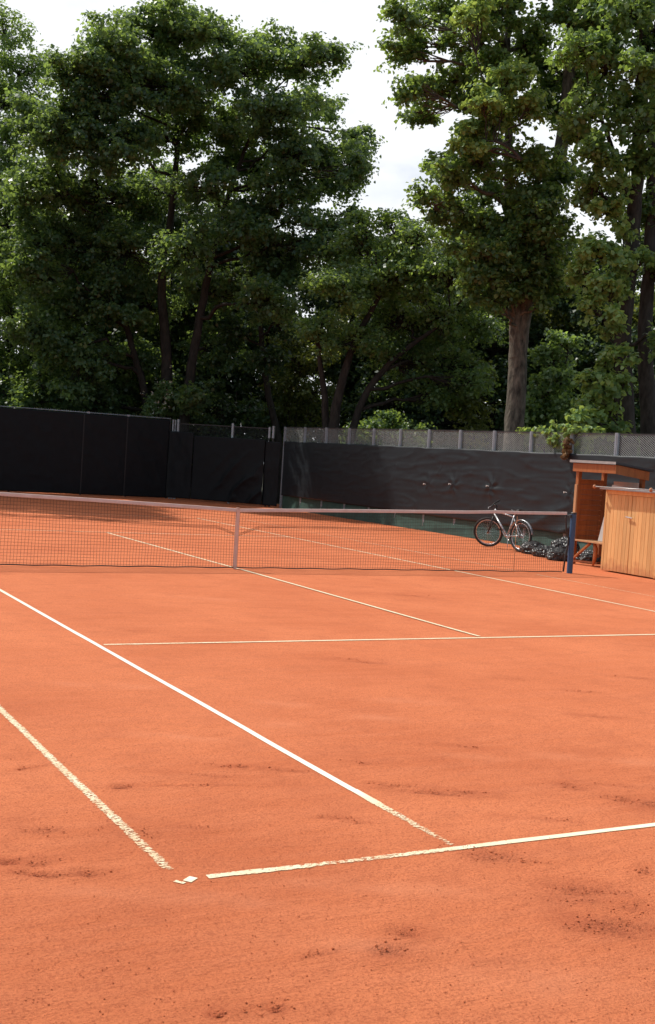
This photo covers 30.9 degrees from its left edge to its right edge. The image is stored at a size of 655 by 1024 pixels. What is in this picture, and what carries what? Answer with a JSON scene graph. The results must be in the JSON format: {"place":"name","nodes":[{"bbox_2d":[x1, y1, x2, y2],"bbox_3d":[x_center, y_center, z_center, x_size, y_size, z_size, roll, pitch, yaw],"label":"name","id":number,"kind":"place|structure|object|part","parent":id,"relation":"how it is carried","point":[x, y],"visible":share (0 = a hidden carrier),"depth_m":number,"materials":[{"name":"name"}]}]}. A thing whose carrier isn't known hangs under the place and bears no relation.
{"place":"outdoors","nodes":[
{"label":"outdoors","id":0,"kind":"place"},
{"bbox_2d":[0,178,29,224],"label":"tall tree","id":1,"kind":"object","parent":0,"point":[5,196],"visible":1,"depth_m":39.32,"materials":[{"name":"green plant"}]},
{"bbox_2d":[0,225,46,381],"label":"woodland tree","id":2,"kind":"object","parent":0,"point":[7,295],"visible":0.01,"depth_m":48.93,"materials":[{"name":"green plant"}]},
{"bbox_2d":[0,0,72,386],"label":"ash tree","id":3,"kind":"object","parent":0,"point":[34,73],"visible":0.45,"depth_m":45.02,"materials":[{"name":"green plant"}]},
{"bbox_2d":[0,207,78,407],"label":"woodland tree","id":4,"kind":"object","parent":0,"point":[62,211],"depth_m":53.93,"materials":[{"name":"green plant"}]},
{"bbox_2d":[0,360,143,417],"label":"shrub","id":5,"kind":"object","parent":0,"point":[28,393],"visible":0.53,"depth_m":43.20,"materials":[{"name":"green plant"}]},
{"bbox_2d":[15,213,160,416],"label":"woodland tree","id":6,"kind":"object","parent":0,"point":[138,404],"visible":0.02,"depth_m":49.27,"materials":[{"name":"green plant"}]},
{"bbox_2d":[101,250,160,417],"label":"woodland tree","id":7,"kind":"object","parent":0,"point":[140,402],"visible":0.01,"depth_m":57.52,"materials":[{"name":"green plant"}]},
{"bbox_2d":[140,365,179,424],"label":"shrub","id":8,"kind":"object","parent":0,"point":[155,405],"visible":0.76,"depth_m":42.05,"materials":[{"name":"green plant"}]},
{"bbox_2d":[77,159,257,445],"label":"woodland tree","id":9,"kind":"object","parent":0,"point":[179,329],"visible":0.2,"depth_m":47.70,"materials":[{"name":"green plant"}]},
{"bbox_2d":[0,0,387,431],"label":"maple tree","id":10,"kind":"object","parent":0,"point":[121,67],"visible":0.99,"depth_m":41.10,"materials":[{"name":"green plant"}]},
{"bbox_2d":[151,268,300,480],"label":"woodland tree","id":11,"kind":"object","parent":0,"point":[167,282],"visible":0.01,"depth_m":53.48,"materials":[{"name":"green plant"}]},
{"bbox_2d":[188,388,271,443],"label":"shrub","id":12,"kind":"object","parent":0,"point":[224,409],"visible":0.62,"depth_m":44.23,"materials":[{"name":"green plant"}]},
{"bbox_2d":[153,180,318,441],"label":"woodland tree","id":13,"kind":"object","parent":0,"point":[250,387],"visible":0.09,"depth_m":49.42,"materials":[{"name":"green plant"}]},
{"bbox_2d":[209,232,308,502],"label":"leaning tree","id":14,"kind":"object","parent":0,"point":[265,361],"visible":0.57,"depth_m":43.36,"materials":[{"name":"green plant"}]},
{"bbox_2d":[256,332,345,441],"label":"shrub","id":15,"kind":"object","parent":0,"point":[302,360],"visible":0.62,"depth_m":45.89,"materials":[{"name":"green plant"}]},
{"bbox_2d":[0,0,653,433],"label":"sky","id":16,"kind":"structure","parent":0,"point":[350,21],"materials":[{"name":"white"}]},
{"bbox_2d":[0,491,654,1023],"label":"clay court","id":17,"kind":"object","parent":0,"point":[532,691],"visible":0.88,"depth_m":6.64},
{"bbox_2d":[0,406,170,497],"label":"fence","id":18,"kind":"object","parent":17,"relation":"on","point":[94,413],"visible":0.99,"depth_m":39.19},
{"bbox_2d":[0,407,169,497],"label":"windscreen","id":19,"kind":"object","parent":18,"relation":"attached to","point":[43,451],"visible":1,"depth_m":39.07,"materials":[{"name":"black fabric"}]},
{"bbox_2d":[166,431,193,498],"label":"windscreen","id":20,"kind":"object","parent":18,"relation":"attached to","point":[179,467],"visible":1,"depth_m":40.37,"materials":[{"name":"black fabric"}]},
{"bbox_2d":[0,707,173,868],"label":"court line","id":21,"kind":"object","parent":17,"relation":"on","point":[75,779],"visible":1,"depth_m":6.10,"materials":[{"name":"paint"}]},
{"bbox_2d":[5,529,272,536],"bbox_3d":[-4.400,0.400,23.570,8.190,0.001,0.056,2,3,-28],"label":"court line","id":22,"kind":"object","parent":17,"relation":"on","point":[122,532],"visible":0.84,"depth_m":23.89,"materials":[{"name":"paint"}]},
{"bbox_2d":[106,532,238,568],"bbox_3d":[-2.868,0.633,20.772,0.055,0.001,6.340,2,3,-29],"label":"court line","id":23,"kind":"object","parent":17,"relation":"on","point":[171,550],"visible":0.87,"depth_m":20.41,"materials":[{"name":"paint"}]},
{"bbox_2d":[0,589,354,789],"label":"court line","id":24,"kind":"object","parent":17,"relation":"on","point":[309,765],"visible":1,"depth_m":8.22,"materials":[{"name":"paint"}]},
{"bbox_2d":[184,876,196,881],"bbox_3d":[-0.570,1.526,4.928,0.041,0.001,0.058,5,3,22],"label":"court line","id":25,"kind":"object","parent":17,"relation":"on","point":[190,879],"visible":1,"depth_m":4.93,"materials":[{"name":"paint"}]},
{"bbox_2d":[168,419,274,506],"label":"gate","id":26,"kind":"structure","parent":17,"relation":"on","point":[177,422],"depth_m":39.67,"materials":[{"name":"grey metal"}]},
{"bbox_2d":[190,435,264,504],"bbox_3d":[-3.364,-1.413,39.580,2.671,2.151,0.105,5,3,23],"label":"windscreen","id":27,"kind":"object","parent":26,"relation":"attached to","point":[226,469],"visible":1,"depth_m":39.60,"materials":[{"name":"black fabric"}]},
{"bbox_2d":[261,441,280,505],"bbox_3d":[-1.862,-1.263,39.057,0.561,2.110,0.032,5,3,23],"label":"windscreen","id":28,"kind":"object","parent":26,"relation":"attached to","point":[270,473],"visible":1,"depth_m":39.06,"materials":[{"name":"black fabric"}]},
{"bbox_2d":[206,860,342,877],"bbox_3d":[-0.218,1.539,5.114,0.640,0.001,0.054,2,3,-27],"label":"court line","id":29,"kind":"object","parent":17,"relation":"on","point":[256,871],"visible":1,"depth_m":5.09,"materials":[{"name":"paint"}]},
{"bbox_2d":[3,594,654,1023],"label":"clay crumbs","id":30,"kind":"object","parent":17,"relation":"on","point":[357,858],"visible":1,"depth_m":4.90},
{"bbox_2d":[241,569,478,635],"bbox_3d":[0.135,1.083,15.206,0.055,0.001,6.220,2,3,-28],"label":"court line","id":31,"kind":"object","parent":17,"relation":"on","point":[362,603],"visible":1,"depth_m":14.63,"materials":[{"name":"paint"}]},
{"bbox_2d":[250,520,473,562],"bbox_3d":[0.593,0.615,25.866,0.058,0.001,11.500,2,3,-28],"label":"court line","id":32,"kind":"object","parent":17,"relation":"on","point":[382,545],"visible":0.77,"depth_m":24.71,"materials":[{"name":"paint"}]},
{"bbox_2d":[104,634,654,644],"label":"court line","id":33,"kind":"object","parent":17,"relation":"on","point":[379,639],"visible":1,"depth_m":11.81,"materials":[{"name":"paint"}]},
{"bbox_2d":[350,789,452,843],"bbox_3d":[0.361,1.534,6.002,0.064,0.001,0.940,2,3,-28],"label":"court line","id":34,"kind":"object","parent":17,"relation":"on","point":[368,798],"visible":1,"depth_m":6.13,"materials":[{"name":"paint"}]},
{"bbox_2d":[198,518,654,611],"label":"court line","id":35,"kind":"object","parent":17,"relation":"on","point":[463,572],"visible":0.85,"depth_m":19.22,"materials":[{"name":"paint"}]},
{"bbox_2d":[279,426,654,536],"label":"fence","id":36,"kind":"object","parent":17,"relation":"on","point":[531,440],"visible":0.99,"depth_m":29.94,"materials":[{"name":"grey metal"}]},
{"bbox_2d":[282,496,592,550],"bbox_3d":[3.801,0.480,28.883,0.090,0.491,22.400,2,3,-28],"label":"ground skirt","id":37,"kind":"object","parent":36,"relation":"attached to","point":[289,502],"visible":0.52,"depth_m":31.57,"materials":[{"name":"fabric"}]},
{"bbox_2d":[281,441,654,535],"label":"windscreen","id":38,"kind":"object","parent":36,"relation":"attached to","point":[387,477],"visible":0.85,"depth_m":30.36,"materials":[{"name":"black fabric"}]},
{"bbox_2d":[515,419,605,450],"bbox_3d":[5.141,-0.603,26.910,0.840,3.007,2.823,2,3,-28],"label":"climbing vine","id":39,"kind":"object","parent":36,"relation":"attached to","point":[567,430],"visible":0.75,"depth_m":26.54,"materials":[{"name":"green plant"}]},
{"bbox_2d":[560,436,574,459],"bbox_3d":[5.289,-1.398,26.108,0.295,0.541,0.352,5,3,18],"label":"dried vine","id":40,"kind":"object","parent":36,"relation":"hanging from","point":[566,450],"visible":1,"depth_m":26.05,"materials":[{"name":"brown plant"}]},
{"bbox_2d":[341,823,654,862],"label":"court line","id":41,"kind":"object","parent":17,"relation":"on","point":[536,838],"visible":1,"depth_m":5.71,"materials":[{"name":"paint"}]},
{"bbox_2d":[474,500,533,551],"bbox_3d":[3.869,0.290,25.843,0.530,1.068,1.706,2,3,-33],"label":"bicycle","id":42,"kind":"object","parent":17,"relation":"on","point":[511,535],"visible":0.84,"depth_m":25.79,"materials":[{"name":"metal"}]},
{"bbox_2d":[520,541,543,553],"bbox_3d":[4.383,0.741,25.292,0.565,0.281,0.719,4,3,4],"label":"plastic bag","id":43,"kind":"object","parent":17,"relation":"on","point":[531,545],"visible":0.49,"depth_m":25.06,"materials":[{"name":"black plastic"}]},
{"bbox_2d":[530,545,555,556],"bbox_3d":[4.531,0.807,24.592,0.649,0.235,0.566,6,3,37],"label":"plastic bag","id":44,"kind":"object","parent":17,"relation":"on","point":[539,550],"visible":0.56,"depth_m":24.43,"materials":[{"name":"black plastic"}]},
{"bbox_2d":[545,548,567,560],"bbox_3d":[4.674,0.842,23.891,0.580,0.249,0.506,3,3,-20],"label":"plastic bag","id":45,"kind":"object","parent":17,"relation":"on","point":[557,553],"visible":0.66,"depth_m":23.70,"materials":[{"name":"black plastic"}]},
{"bbox_2d":[550,536,579,552],"bbox_3d":[5.008,0.726,25.053,0.656,0.413,0.737,4,3,12],"label":"plastic bag","id":46,"kind":"object","parent":17,"relation":"on","point":[561,544],"visible":0.3,"depth_m":24.89,"materials":[{"name":"black plastic"}]},
{"bbox_2d":[566,512,576,573],"bbox_3d":[4.305,0.568,20.970,0.141,1.122,0.112,2,3,-28],"label":"net post","id":47,"kind":"object","parent":17,"relation":"on","point":[573,516],"visible":0.93,"depth_m":20.93,"materials":[{"name":"metal"}]},
{"bbox_2d":[0,492,568,571],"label":"tennis net","id":48,"kind":"object","parent":47,"relation":"attached to","point":[238,511],"visible":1,"depth_m":18.20,"materials":[{"name":"black fabric"}]},
{"bbox_2d":[576,549,600,561],"bbox_3d":[5.237,0.877,23.702,0.541,0.268,0.570,1,4,-45],"label":"plastic bag","id":49,"kind":"object","parent":17,"relation":"on","point":[585,555],"visible":0.43,"depth_m":23.52,"materials":[{"name":"black plastic"}]},
{"bbox_2d":[570,460,653,563],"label":"bench shelter","id":50,"kind":"object","parent":17,"relation":"on","point":[586,509],"visible":0.9,"depth_m":23.20,"materials":[{"name":"wood"}]},
{"bbox_2d":[573,539,601,565],"bbox_3d":[5.244,0.815,22.687,0.450,0.487,1.298,2,3,-28],"label":"bench","id":51,"kind":"object","parent":50,"relation":"attached to","point":[595,549],"visible":0.53,"depth_m":22.80,"materials":[{"name":"brown wood"}]},
{"bbox_2d":[598,485,632,540],"bbox_3d":[5.459,0.041,22.461,0.020,1.100,0.869,2,3,-28],"label":"board","id":52,"kind":"object","parent":51,"relation":"on","point":[600,538],"visible":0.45,"depth_m":22.76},
{"bbox_2d":[614,481,638,488],"bbox_3d":[5.697,-0.293,22.687,0.030,0.555,0.670,2,3,-28],"label":"board","id":53,"kind":"object","parent":50,"relation":"on","point":[628,484],"visible":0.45,"depth_m":22.62,"materials":[{"name":"brown wood"}]},
{"bbox_2d":[600,488,654,578],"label":"locker","id":54,"kind":"object","parent":17,"relation":"on","point":[628,543],"visible":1,"depth_m":21.36,"materials":[{"name":"brown wood"}]},
{"bbox_3d":[5.294,0.392,21.603,0.077,1.400,0.721,2,3,-28],"label":"door","id":55,"kind":"part","parent":54,"relation":"part of","materials":[{"name":"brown wood"}]},
{"bbox_2d":[593,485,654,491],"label":"roller bar","id":56,"kind":"object","parent":54,"relation":"on","point":[650,489],"visible":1,"depth_m":21.28,"materials":[{"name":"metal"}]},
{"bbox_3d":[5.610,0.437,21.068,0.024,1.400,0.650,2,3,-28],"label":"door","id":57,"kind":"part","parent":54,"relation":"part of","materials":[{"name":"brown wood"}]},
{"bbox_2d":[289,266,387,427],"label":"woodland tree","id":58,"kind":"object","parent":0,"point":[336,325],"depth_m":63.46,"materials":[{"name":"green plant"}]},
{"bbox_2d":[262,231,441,445],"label":"woodland tree","id":59,"kind":"object","parent":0,"point":[333,371],"visible":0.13,"depth_m":50.45,"materials":[{"name":"green plant"}]},
{"bbox_2d":[318,307,448,445],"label":"woodland tree","id":60,"kind":"object","parent":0,"point":[361,317],"depth_m":55.68,"materials":[{"name":"green plant"}]},
{"bbox_2d":[338,408,437,446],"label":"shrub","id":61,"kind":"object","parent":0,"point":[386,420],"visible":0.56,"depth_m":43.83,"materials":[{"name":"green plant"}]},
{"bbox_2d":[287,202,508,443],"bbox_3d":[2.455,-4.859,38.482,7.617,10.143,6.035,4,3,0],"label":"linden tree","id":62,"kind":"object","parent":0,"point":[388,278],"visible":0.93,"depth_m":38.00,"materials":[{"name":"green plant"}]},
{"bbox_2d":[317,228,502,450],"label":"woodland tree","id":63,"kind":"object","parent":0,"point":[354,390],"visible":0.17,"depth_m":47.98,"materials":[{"name":"green plant"}]},
{"bbox_2d":[370,237,508,410],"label":"woodland tree","id":64,"kind":"object","parent":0,"point":[443,293],"depth_m":52.10,"materials":[{"name":"green plant"}]},
{"bbox_2d":[443,358,498,449],"bbox_3d":[4.768,-2.474,39.971,2.343,5.533,1.859,2,3,-28],"label":"shrub","id":65,"kind":"object","parent":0,"point":[477,408],"visible":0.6,"depth_m":39.73,"materials":[{"name":"green plant"}]},
{"bbox_2d":[374,224,576,450],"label":"woodland tree","id":66,"kind":"object","parent":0,"point":[496,353],"visible":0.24,"depth_m":47.82,"materials":[{"name":"green plant"}]},
{"bbox_2d":[447,316,526,450],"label":"woodland tree","id":67,"kind":"object","parent":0,"point":[484,400],"visible":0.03,"depth_m":55.24,"materials":[{"name":"green plant"}]},
{"bbox_2d":[373,0,605,451],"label":"maple tree","id":68,"kind":"object","parent":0,"point":[522,258],"visible":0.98,"depth_m":31.83,"materials":[{"name":"green plant"}]},
{"bbox_2d":[492,306,601,452],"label":"woodland tree","id":69,"kind":"object","parent":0,"point":[550,322],"visible":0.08,"depth_m":49.98,"materials":[{"name":"green plant"}]},
{"bbox_2d":[523,327,600,453],"bbox_3d":[7.247,-2.599,36.938,3.099,6.381,2.299,5,3,32],"label":"shrub","id":70,"kind":"object","parent":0,"point":[552,394],"visible":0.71,"depth_m":36.95,"materials":[{"name":"green plant"}]},
{"bbox_2d":[486,228,654,454],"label":"woodland tree","id":71,"kind":"object","parent":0,"point":[582,359],"visible":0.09,"depth_m":45.75,"materials":[{"name":"green plant"}]},
{"bbox_2d":[544,0,654,456],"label":"maple tree","id":72,"kind":"object","parent":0,"point":[592,49],"visible":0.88,"depth_m":29.47,"materials":[{"name":"green plant"}]},
{"bbox_2d":[561,169,642,455],"bbox_3d":[6.792,-4.017,29.674,2.109,9.827,1.878,4,3,7],"label":"climbing vine","id":73,"kind":"object","parent":72,"relation":"attached to","point":[602,388],"visible":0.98,"depth_m":29.43,"materials":[{"name":"green plant"}]},
{"bbox_2d":[575,229,654,455],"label":"woodland tree","id":74,"kind":"object","parent":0,"point":[636,392],"visible":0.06,"depth_m":43.15,"materials":[{"name":"green plant"}]},
{"bbox_2d":[577,290,654,342],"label":"woodland tree","id":75,"kind":"object","parent":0,"point":[635,316],"visible":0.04,"depth_m":50.36,"materials":[{"name":"green plant"}]}
]}

